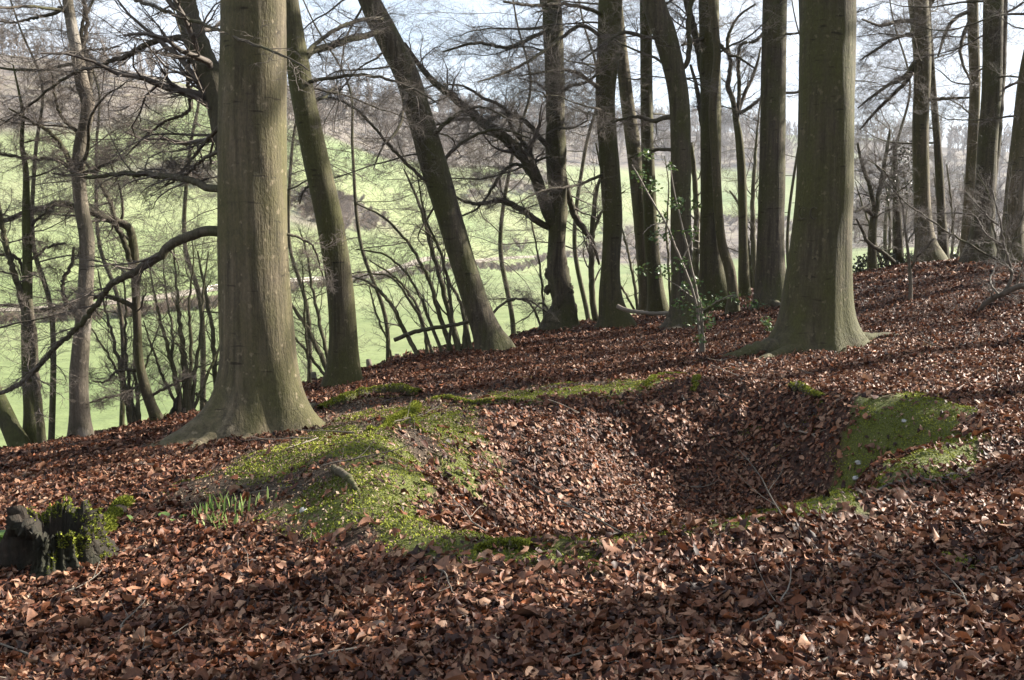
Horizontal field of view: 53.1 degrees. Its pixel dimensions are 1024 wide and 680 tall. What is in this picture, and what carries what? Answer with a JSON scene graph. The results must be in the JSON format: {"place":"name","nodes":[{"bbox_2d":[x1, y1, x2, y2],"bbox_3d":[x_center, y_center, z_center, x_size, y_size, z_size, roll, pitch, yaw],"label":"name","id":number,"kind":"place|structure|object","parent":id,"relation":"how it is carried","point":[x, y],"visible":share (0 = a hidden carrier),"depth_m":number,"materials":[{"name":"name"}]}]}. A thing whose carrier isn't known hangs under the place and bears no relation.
{"place":"outdoors","nodes":[
{"label":"outdoors","id":0,"kind":"place"},
{"bbox_2d":[0,254,601,310],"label":"farm track","id":1,"kind":"structure","parent":0,"point":[411,262],"depth_m":191.06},
{"bbox_2d":[0,54,1008,446],"bbox_3d":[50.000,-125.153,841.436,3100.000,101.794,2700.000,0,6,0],"label":"valley and hills","id":2,"kind":"structure","parent":0,"point":[104,420],"depth_m":236.44,"materials":[{"name":"plant"}]},
{"bbox_2d":[0,309,74,323],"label":"hedge","id":3,"kind":"object","parent":2,"relation":"on","point":[17,316],"visible":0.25,"depth_m":112.26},
{"bbox_2d":[0,20,163,112],"bbox_3d":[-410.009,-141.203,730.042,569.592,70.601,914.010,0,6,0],"label":"hillside wood","id":4,"kind":"object","parent":2,"relation":"on","point":[126,66],"visible":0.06,"depth_m":391.15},
{"bbox_2d":[92,294,217,320],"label":"hedge","id":5,"kind":"object","parent":2,"relation":"on","point":[143,310],"visible":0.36,"depth_m":130.10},
{"bbox_2d":[156,157,214,181],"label":"slope scrub","id":6,"kind":"object","parent":2,"relation":"on","point":[185,171],"visible":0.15,"depth_m":270.04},
{"bbox_2d":[287,182,389,231],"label":"field scrub","id":7,"kind":"object","parent":2,"relation":"on","point":[350,214],"visible":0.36,"depth_m":279.63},
{"bbox_2d":[287,72,545,165],"bbox_3d":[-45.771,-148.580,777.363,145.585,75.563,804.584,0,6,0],"label":"ridge wood","id":8,"kind":"object","parent":2,"relation":"on","point":[389,115],"visible":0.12,"depth_m":502.26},
{"bbox_2d":[290,253,546,292],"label":"hedge","id":9,"kind":"object","parent":2,"relation":"on","point":[482,265],"visible":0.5,"depth_m":260.05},
{"bbox_2d":[467,168,547,197],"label":"slope thicket","id":10,"kind":"object","parent":2,"relation":"on","point":[516,187],"visible":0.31,"depth_m":434.07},
{"bbox_2d":[513,101,797,164],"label":"distant wood","id":11,"kind":"object","parent":2,"relation":"on","point":[729,126],"visible":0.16,"depth_m":646.39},
{"bbox_2d":[539,244,785,258],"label":"hedge","id":12,"kind":"object","parent":2,"relation":"on","point":[568,252],"visible":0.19,"depth_m":353.39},
{"bbox_2d":[577,213,791,261],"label":"hedgerow scrub","id":13,"kind":"object","parent":2,"relation":"on","point":[628,230],"visible":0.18,"depth_m":405.74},
{"bbox_2d":[852,114,1011,244],"bbox_3d":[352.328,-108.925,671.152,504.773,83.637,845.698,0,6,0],"label":"valley wood","id":14,"kind":"object","parent":2,"relation":"on","point":[951,136],"visible":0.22,"depth_m":545.56,"materials":[{"name":"plant"}]},
{"bbox_2d":[0,0,1023,151],"label":"sky","id":15,"kind":"structure","parent":0,"point":[1013,66],"materials":[{"name":"white"}]},
{"bbox_2d":[1,263,1023,679],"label":"woodland ground","id":16,"kind":"structure","parent":0,"point":[887,427],"depth_m":8.21,"materials":[{"name":"plant"}]},
{"bbox_2d":[0,291,86,446],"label":"leaning tree","id":17,"kind":"object","parent":16,"relation":"on","point":[13,432],"visible":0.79,"depth_m":11.08,"materials":[{"name":"brown plant"}]},
{"bbox_2d":[0,494,134,584],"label":"tree stump","id":18,"kind":"object","parent":16,"relation":"on","point":[64,535],"visible":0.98,"depth_m":5.45,"materials":[{"name":"grey wood"}]},
{"bbox_2d":[0,0,168,446],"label":"twin stem tree","id":19,"kind":"object","parent":16,"relation":"on","point":[33,427],"visible":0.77,"depth_m":11.15,"materials":[{"name":"brown plant"}]},
{"bbox_2d":[0,142,205,420],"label":"crooked tree","id":20,"kind":"object","parent":16,"relation":"on","point":[135,306],"visible":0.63,"depth_m":12.29,"materials":[{"name":"brown plant"}]},
{"bbox_2d":[0,0,217,439],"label":"bare tree","id":21,"kind":"object","parent":16,"relation":"on","point":[52,403],"visible":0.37,"depth_m":16.95,"materials":[{"name":"brown plant"}]},
{"bbox_2d":[70,251,180,423],"bbox_3d":[-5.029,-0.045,13.332,1.426,2.375,1.463,0,6,0],"label":"hazel shrub","id":22,"kind":"object","parent":16,"relation":"on","point":[133,412],"visible":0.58,"depth_m":13.21,"materials":[{"name":"brown plant"}]},
{"bbox_2d":[0,0,303,425],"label":"bare tree","id":23,"kind":"object","parent":16,"relation":"on","point":[122,418],"visible":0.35,"depth_m":18.16,"materials":[{"name":"brown plant"}]},
{"bbox_2d":[0,0,320,436],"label":"pale tree","id":24,"kind":"object","parent":16,"relation":"on","point":[79,422],"visible":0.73,"depth_m":11.13,"materials":[{"name":"brown plant"}]},
{"bbox_2d":[112,206,218,411],"bbox_3d":[-4.252,-0.369,13.557,1.663,2.751,2.049,4,7,31],"label":"hazel shrub","id":25,"kind":"object","parent":16,"relation":"on","point":[188,400],"visible":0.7,"depth_m":13.34,"materials":[{"name":"brown plant"}]},
{"bbox_2d":[0,0,350,449],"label":"beech tree","id":26,"kind":"object","parent":16,"relation":"on","point":[258,388],"visible":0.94,"depth_m":9.37,"materials":[{"name":"brown plant"}]},
{"bbox_2d":[170,392,185,413],"bbox_3d":[-4.282,0.866,13.081,0.230,0.406,0.149,-3,7,-23],"label":"broken snag","id":27,"kind":"object","parent":16,"relation":"on","point":[177,407],"visible":0.52,"depth_m":13.03,"materials":[{"name":"brown wood"}]},
{"bbox_2d":[172,219,218,406],"bbox_3d":[-4.136,-0.306,13.827,0.983,2.690,1.182,-1,6,-9],"label":"hazel shrub","id":28,"kind":"object","parent":16,"relation":"on","point":[212,346],"visible":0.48,"depth_m":13.94,"materials":[{"name":"brown plant"}]},
{"bbox_2d":[192,502,213,519],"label":"bulb shoots","id":29,"kind":"object","parent":16,"relation":"on","point":[199,511],"visible":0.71,"depth_m":6.23,"materials":[{"name":"green plant"}]},
{"bbox_2d":[207,494,222,510],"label":"bulb shoots","id":30,"kind":"object","parent":16,"relation":"on","point":[210,504],"visible":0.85,"depth_m":6.36,"materials":[{"name":"green plant"}]},
{"bbox_2d":[218,491,236,511],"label":"bulb shoots","id":31,"kind":"object","parent":16,"relation":"on","point":[224,505],"visible":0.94,"depth_m":6.37,"materials":[{"name":"green plant"}]},
{"bbox_2d":[95,10,371,410],"bbox_3d":[-6.344,-2.874,23.950,6.039,17.975,8.265,-2,6,-16],"label":"bare tree","id":32,"kind":"object","parent":16,"relation":"on","point":[184,225],"visible":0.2,"depth_m":23.60,"materials":[{"name":"brown plant"}]},
{"bbox_2d":[234,493,249,516],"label":"bulb shoots","id":33,"kind":"object","parent":16,"relation":"on","point":[242,505],"visible":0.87,"depth_m":6.20,"materials":[{"name":"green plant"}]},
{"bbox_2d":[245,435,310,442],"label":"fallen twig","id":34,"kind":"object","parent":16,"relation":"on","point":[284,438],"visible":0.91,"depth_m":7.90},
{"bbox_2d":[109,0,474,379],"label":"bare tree","id":35,"kind":"object","parent":16,"relation":"on","point":[290,247],"visible":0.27,"depth_m":22.93,"materials":[{"name":"brown plant"}]},
{"bbox_2d":[249,448,343,493],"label":"fallen twig","id":36,"kind":"object","parent":16,"relation":"on","point":[287,483],"visible":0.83,"depth_m":6.44,"materials":[{"name":"brown wood"}]},
{"bbox_2d":[136,0,474,386],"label":"beech tree","id":37,"kind":"object","parent":16,"relation":"on","point":[343,366],"visible":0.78,"depth_m":13.80,"materials":[{"name":"brown plant"}]},
{"bbox_2d":[288,211,328,382],"bbox_3d":[-3.123,-0.664,14.791,1.562,2.567,1.231,0,6,0],"label":"hazel shrub","id":38,"kind":"object","parent":16,"relation":"on","point":[312,339],"visible":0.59,"depth_m":14.79,"materials":[{"name":"brown plant"}]},
{"bbox_2d":[101,0,533,359],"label":"bare tree","id":39,"kind":"object","parent":16,"relation":"on","point":[359,235],"visible":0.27,"depth_m":21.92,"materials":[{"name":"brown plant"}]},
{"bbox_2d":[296,425,354,437],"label":"fallen twig","id":40,"kind":"object","parent":16,"relation":"on","point":[326,431],"visible":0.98,"depth_m":7.48,"materials":[{"name":"brown wood"}]},
{"bbox_2d":[330,464,360,495],"bbox_3d":[-0.982,0.820,6.088,0.064,0.070,0.713,-3,7,-24],"label":"broken stick","id":41,"kind":"object","parent":16,"relation":"on","point":[342,473],"visible":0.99,"depth_m":6.08,"materials":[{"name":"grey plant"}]},
{"bbox_2d":[317,382,422,410],"bbox_3d":[-1.674,0.621,11.261,1.308,0.223,0.595,-5,8,-38],"label":"mossy root","id":42,"kind":"object","parent":16,"relation":"on","point":[345,397],"visible":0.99,"depth_m":11.45,"materials":[{"name":"green plant"}]},
{"bbox_2d":[323,421,428,465],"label":"fallen twig","id":43,"kind":"object","parent":16,"relation":"on","point":[358,457],"visible":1,"depth_m":6.53,"materials":[{"name":"brown wood"}]},
{"bbox_2d":[366,400,421,430],"bbox_3d":[-1.012,0.676,8.885,0.188,0.333,2.428,0,6,4],"label":"mossy root","id":44,"kind":"object","parent":16,"relation":"on","point":[415,407],"visible":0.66,"depth_m":9.00,"materials":[{"name":"green plant"}]},
{"bbox_2d":[320,145,498,359],"bbox_3d":[-1.744,-1.486,17.069,3.052,3.792,1.681,0,6,0],"label":"hazel coppice","id":45,"kind":"object","parent":16,"relation":"on","point":[448,301],"visible":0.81,"depth_m":17.02,"materials":[{"name":"brown plant"}]},
{"bbox_2d":[411,413,430,434],"bbox_3d":[-0.820,0.706,8.796,0.121,0.191,1.503,-1,6,-10],"label":"mossy root","id":46,"kind":"object","parent":16,"relation":"on","point":[414,416],"visible":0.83,"depth_m":8.40,"materials":[{"name":"green plant"}]},
{"bbox_2d":[287,0,560,351],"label":"beech tree","id":47,"kind":"object","parent":16,"relation":"on","point":[488,333],"visible":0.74,"depth_m":15.75,"materials":[{"name":"brown plant"}]},
{"bbox_2d":[393,319,477,341],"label":"snapped branch","id":48,"kind":"object","parent":47,"relation":"attached to","point":[420,330],"visible":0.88,"depth_m":16.17,"materials":[{"name":"brown plant"}]},
{"bbox_2d":[443,493,487,531],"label":"fallen twig","id":49,"kind":"object","parent":16,"relation":"on","point":[466,512],"visible":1,"depth_m":5.79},
{"bbox_2d":[425,393,515,404],"bbox_3d":[-0.401,0.607,10.303,0.332,0.209,1.248,-5,8,-41],"label":"mossy root","id":50,"kind":"object","parent":16,"relation":"on","point":[466,401],"visible":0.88,"depth_m":10.17,"materials":[{"name":"green plant"}]},
{"bbox_2d":[472,535,539,551],"bbox_3d":[-0.016,1.003,5.023,0.350,0.093,0.121,1,6,11],"label":"mossy log","id":51,"kind":"object","parent":16,"relation":"on","point":[514,542],"visible":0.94,"depth_m":5.01,"materials":[{"name":"green plant"}]},
{"bbox_2d":[0,256,1023,679],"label":"leaf litter","id":52,"kind":"object","parent":16,"relation":"on","point":[856,658],"visible":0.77,"depth_m":5.15,"materials":[{"name":"brown plant"}]},
{"bbox_2d":[0,625,33,656],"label":"fallen twig","id":53,"kind":"object","parent":52,"relation":"on","point":[16,649],"visible":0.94,"depth_m":4.24,"materials":[{"name":"grey wood"}]},
{"bbox_2d":[39,561,102,600],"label":"fallen twig","id":54,"kind":"object","parent":52,"relation":"on","point":[94,576],"visible":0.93,"depth_m":5.05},
{"bbox_2d":[120,598,154,632],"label":"fallen twig","id":55,"kind":"object","parent":52,"relation":"on","point":[121,624],"visible":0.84,"depth_m":4.59,"materials":[{"name":"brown wood"}]},
{"bbox_2d":[111,623,187,671],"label":"fallen twig","id":56,"kind":"object","parent":52,"relation":"on","point":[142,649],"visible":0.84,"depth_m":4.16,"materials":[{"name":"brown wood"}]},
{"bbox_2d":[212,513,237,528],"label":"bulb shoots","id":57,"kind":"object","parent":52,"relation":"on","point":[235,521],"visible":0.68,"depth_m":5.85,"materials":[{"name":"green plant"}]},
{"bbox_2d":[296,645,368,663],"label":"fallen twig","id":58,"kind":"object","parent":52,"relation":"on","point":[346,649],"visible":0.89,"depth_m":3.96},
{"bbox_2d":[435,567,462,593],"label":"fallen twig","id":59,"kind":"object","parent":52,"relation":"on","point":[436,568],"visible":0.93,"depth_m":4.65,"materials":[{"name":"grey wood"}]},
{"bbox_2d":[567,625,681,657],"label":"fallen twig","id":60,"kind":"object","parent":52,"relation":"on","point":[576,654],"visible":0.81,"depth_m":3.92,"materials":[{"name":"brown wood"}]},
{"bbox_2d":[724,447,791,532],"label":"fallen twig","id":61,"kind":"object","parent":52,"relation":"on","point":[774,503],"visible":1,"depth_m":5.37,"materials":[{"name":"brown wood"}]},
{"bbox_2d":[753,556,790,621],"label":"fallen twig","id":62,"kind":"object","parent":52,"relation":"on","point":[771,610],"visible":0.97,"depth_m":4.39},
{"bbox_2d":[783,418,825,438],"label":"pale twig","id":63,"kind":"object","parent":52,"relation":"on","point":[800,431],"visible":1,"depth_m":9.22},
{"bbox_2d":[856,463,991,500],"bbox_3d":[2.638,0.818,6.231,1.963,0.106,0.124,-5,8,-37],"label":"long stick","id":64,"kind":"object","parent":52,"relation":"on","point":[932,480],"visible":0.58,"depth_m":6.11,"materials":[{"name":"brown wood"}]},
{"bbox_2d":[930,560,968,608],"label":"fallen twig","id":65,"kind":"object","parent":52,"relation":"on","point":[963,596],"visible":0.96,"depth_m":4.39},
{"bbox_2d":[975,552,1023,577],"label":"fallen stick","id":66,"kind":"object","parent":52,"relation":"on","point":[1005,562],"visible":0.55,"depth_m":4.77,"materials":[{"name":"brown wood"}]},
{"bbox_2d":[1,355,1023,679],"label":"beech mast","id":67,"kind":"object","parent":16,"relation":"on","point":[325,419],"visible":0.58,"depth_m":6.68,"materials":[{"name":"plant"}]},
{"bbox_2d":[339,0,697,333],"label":"bare tree","id":68,"kind":"object","parent":16,"relation":"on","point":[505,280],"visible":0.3,"depth_m":25.78,"materials":[{"name":"brown plant"}]},
{"bbox_2d":[486,192,560,332],"bbox_3d":[0.353,-1.512,19.987,1.650,2.845,1.778,-4,7,-35],"label":"elder bush","id":69,"kind":"object","parent":16,"relation":"on","point":[535,310],"visible":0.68,"depth_m":20.25,"materials":[{"name":"brown plant"}]},
{"bbox_2d":[361,0,692,332],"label":"burred tree","id":70,"kind":"object","parent":16,"relation":"on","point":[559,287],"visible":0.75,"depth_m":19.35,"materials":[{"name":"brown plant"}]},
{"bbox_2d":[33,341,1023,586],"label":"moss carpet","id":71,"kind":"object","parent":16,"relation":"on","point":[412,457],"visible":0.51,"depth_m":6.88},
{"bbox_2d":[430,0,636,328],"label":"beech tree","id":72,"kind":"object","parent":16,"relation":"on","point":[610,314],"visible":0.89,"depth_m":18.86,"materials":[{"name":"brown plant"}]},
{"bbox_2d":[425,0,665,319],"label":"bare tree","id":73,"kind":"object","parent":16,"relation":"on","point":[577,267],"visible":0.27,"depth_m":29.97,"materials":[{"name":"brown plant"}]},
{"bbox_2d":[476,462,620,531],"bbox_3d":[0.193,0.798,5.149,0.785,0.088,0.349,32,-26,-34],"label":"fallen twig","id":74,"kind":"object","parent":16,"relation":"on","point":[595,517],"visible":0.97,"depth_m":5.12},
{"bbox_2d":[483,0,699,316],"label":"beech tree","id":75,"kind":"object","parent":16,"relation":"on","point":[637,206],"visible":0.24,"depth_m":21.43,"materials":[{"name":"brown plant"}]},
{"bbox_2d":[567,126,635,322],"bbox_3d":[1.667,-2.364,20.770,1.595,4.121,2.296,3,7,24],"label":"young tree","id":76,"kind":"object","parent":16,"relation":"on","point":[592,298],"visible":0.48,"depth_m":20.69,"materials":[{"name":"brown plant"}]},
{"bbox_2d":[537,0,744,330],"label":"beech tree","id":77,"kind":"object","parent":16,"relation":"on","point":[660,21],"visible":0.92,"depth_m":17.14,"materials":[{"name":"brown plant"}]},
{"bbox_2d":[616,304,667,315],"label":"fallen branch","id":78,"kind":"object","parent":16,"relation":"on","point":[625,309],"visible":0.94,"depth_m":18.28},
{"bbox_2d":[620,140,699,313],"bbox_3d":[3.035,-2.589,22.641,2.124,4.075,1.596,4,7,30],"label":"hazel shrub","id":79,"kind":"object","parent":16,"relation":"on","point":[630,265],"visible":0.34,"depth_m":22.78,"materials":[{"name":"brown plant"}]},
{"bbox_2d":[566,0,761,316],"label":"beech tree","id":80,"kind":"object","parent":16,"relation":"on","point":[656,299],"visible":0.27,"depth_m":20.72,"materials":[{"name":"brown plant"}]},
{"bbox_2d":[643,371,690,389],"bbox_3d":[1.536,0.419,10.952,0.408,0.144,1.122,4,8,36],"label":"mossy root","id":81,"kind":"object","parent":16,"relation":"on","point":[649,380],"visible":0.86,"depth_m":10.75,"materials":[{"name":"green plant"}]},
{"bbox_2d":[630,148,740,354],"bbox_3d":[2.234,-1.115,13.136,1.472,2.683,0.567,0,6,0],"label":"holly sapling","id":82,"kind":"object","parent":16,"relation":"on","point":[700,318],"visible":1,"depth_m":13.14,"materials":[{"name":"green plant"}]},
{"bbox_2d":[616,0,759,314],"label":"beech tree","id":83,"kind":"object","parent":16,"relation":"on","point":[712,273],"visible":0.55,"depth_m":19.66,"materials":[{"name":"brown plant"}]},
{"bbox_2d":[689,374,700,391],"bbox_3d":[1.893,0.424,10.523,0.111,0.156,0.573,2,6,14],"label":"mossy root","id":84,"kind":"object","parent":16,"relation":"on","point":[695,379],"visible":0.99,"depth_m":10.38,"materials":[{"name":"green plant"}]},
{"bbox_2d":[691,0,761,297],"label":"young beech","id":85,"kind":"object","parent":16,"relation":"on","point":[743,276],"visible":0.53,"depth_m":23.62,"materials":[{"name":"brown plant"}]},
{"bbox_2d":[665,79,796,295],"bbox_3d":[5.449,-3.802,25.427,3.077,5.916,4.226,2,6,17],"label":"young tree","id":86,"kind":"object","parent":16,"relation":"on","point":[696,252],"visible":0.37,"depth_m":25.76,"materials":[{"name":"brown plant"}]},
{"bbox_2d":[704,0,797,315],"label":"young beech","id":87,"kind":"object","parent":16,"relation":"on","point":[719,48],"visible":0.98,"depth_m":18.17,"materials":[{"name":"brown plant"}]},
{"bbox_2d":[743,292,765,309],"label":"bramble","id":88,"kind":"object","parent":16,"relation":"on","point":[757,305],"visible":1,"depth_m":17.20,"materials":[{"name":"green plant"}]},
{"bbox_2d":[760,316,773,331],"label":"bramble","id":89,"kind":"object","parent":16,"relation":"on","point":[766,323],"visible":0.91,"depth_m":14.36,"materials":[{"name":"green plant"}]},
{"bbox_2d":[654,0,912,266],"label":"bare tree","id":90,"kind":"object","parent":16,"relation":"on","point":[789,206],"visible":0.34,"depth_m":29.19,"materials":[{"name":"brown plant"}]},
{"bbox_2d":[694,0,910,311],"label":"beech tree","id":91,"kind":"object","parent":16,"relation":"on","point":[770,270],"visible":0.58,"depth_m":17.61,"materials":[{"name":"brown plant"}]},
{"bbox_2d":[788,380,824,397],"bbox_3d":[2.782,0.473,9.571,0.157,0.136,0.605,-2,6,-17],"label":"mossy log","id":92,"kind":"object","parent":16,"relation":"on","point":[799,386],"visible":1,"depth_m":9.65,"materials":[{"name":"green plant"}]},
{"bbox_2d":[722,0,898,359],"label":"beech tree","id":93,"kind":"object","parent":16,"relation":"on","point":[817,309],"visible":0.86,"depth_m":12.39,"materials":[{"name":"brown plant"}]},
{"bbox_2d":[791,114,912,270],"bbox_3d":[8.695,-3.302,24.446,3.170,4.336,2.842,6,8,43],"label":"young beech","id":94,"kind":"object","parent":16,"relation":"on","point":[870,240],"visible":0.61,"depth_m":24.25,"materials":[{"name":"brown plant"}]},
{"bbox_2d":[852,254,866,272],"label":"bramble bush","id":95,"kind":"object","parent":16,"relation":"on","point":[861,264],"visible":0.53,"depth_m":24.90,"materials":[{"name":"green plant"}]},
{"bbox_2d":[877,250,901,268],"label":"bramble bush","id":96,"kind":"object","parent":16,"relation":"on","point":[880,258],"visible":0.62,"depth_m":24.92,"materials":[{"name":"green plant"}]},
{"bbox_2d":[853,161,934,265],"bbox_3d":[10.117,-3.448,27.352,2.616,3.339,1.717,0,6,0],"label":"hazel shrub","id":97,"kind":"object","parent":16,"relation":"on","point":[890,231],"visible":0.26,"depth_m":27.34,"materials":[{"name":"brown plant"}]},
{"bbox_2d":[855,135,945,265],"bbox_3d":[9.230,-3.175,24.564,2.065,3.683,2.528,4,8,35],"label":"tree","id":98,"kind":"object","parent":16,"relation":"on","point":[897,242],"visible":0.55,"depth_m":24.73,"materials":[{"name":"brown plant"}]},
{"bbox_2d":[854,149,947,301],"bbox_3d":[5.606,-1.417,15.171,1.667,2.722,0.859,-2,6,-15],"label":"sapling","id":99,"kind":"object","parent":16,"relation":"on","point":[910,266],"visible":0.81,"depth_m":15.29,"materials":[{"name":"brown plant"}]},
{"bbox_2d":[854,0,971,262],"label":"beech tree","id":100,"kind":"object","parent":16,"relation":"on","point":[920,135],"visible":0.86,"depth_m":21.41,"materials":[{"name":"brown plant"}]},
{"bbox_2d":[854,0,981,258],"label":"ivy tree","id":101,"kind":"object","parent":16,"relation":"on","point":[939,179],"visible":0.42,"depth_m":23.21,"materials":[{"name":"brown plant"}]},
{"bbox_2d":[888,0,981,255],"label":"young beech","id":102,"kind":"object","parent":16,"relation":"on","point":[973,55],"visible":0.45,"depth_m":22.38,"materials":[{"name":"brown plant"}]},
{"bbox_2d":[852,0,1023,261],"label":"bare tree","id":103,"kind":"object","parent":16,"relation":"on","point":[886,213],"visible":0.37,"depth_m":32.37,"materials":[{"name":"brown plant"}]},
{"bbox_2d":[858,0,1023,264],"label":"beech tree","id":104,"kind":"object","parent":16,"relation":"on","point":[994,75],"visible":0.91,"depth_m":19.60,"materials":[{"name":"brown plant"}]},
{"bbox_2d":[864,152,1023,310],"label":"fallen branch","id":105,"kind":"object","parent":16,"relation":"on","point":[1006,290],"visible":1,"depth_m":13.95,"materials":[{"name":"brown wood"}]},
{"bbox_2d":[929,154,965,256],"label":"hazel shrub","id":106,"kind":"object","parent":16,"relation":"on","point":[949,190],"visible":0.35,"depth_m":25.05,"materials":[{"name":"brown plant"}]},
{"bbox_2d":[895,0,1023,264],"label":"beech tree","id":107,"kind":"object","parent":16,"relation":"on","point":[1017,141],"visible":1,"depth_m":18.64,"materials":[{"name":"brown plant"}]},
{"bbox_2d":[960,145,1023,264],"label":"hazel shrub","id":108,"kind":"object","parent":16,"relation":"on","point":[1020,217],"visible":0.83,"depth_m":18.05,"materials":[{"name":"brown plant"}]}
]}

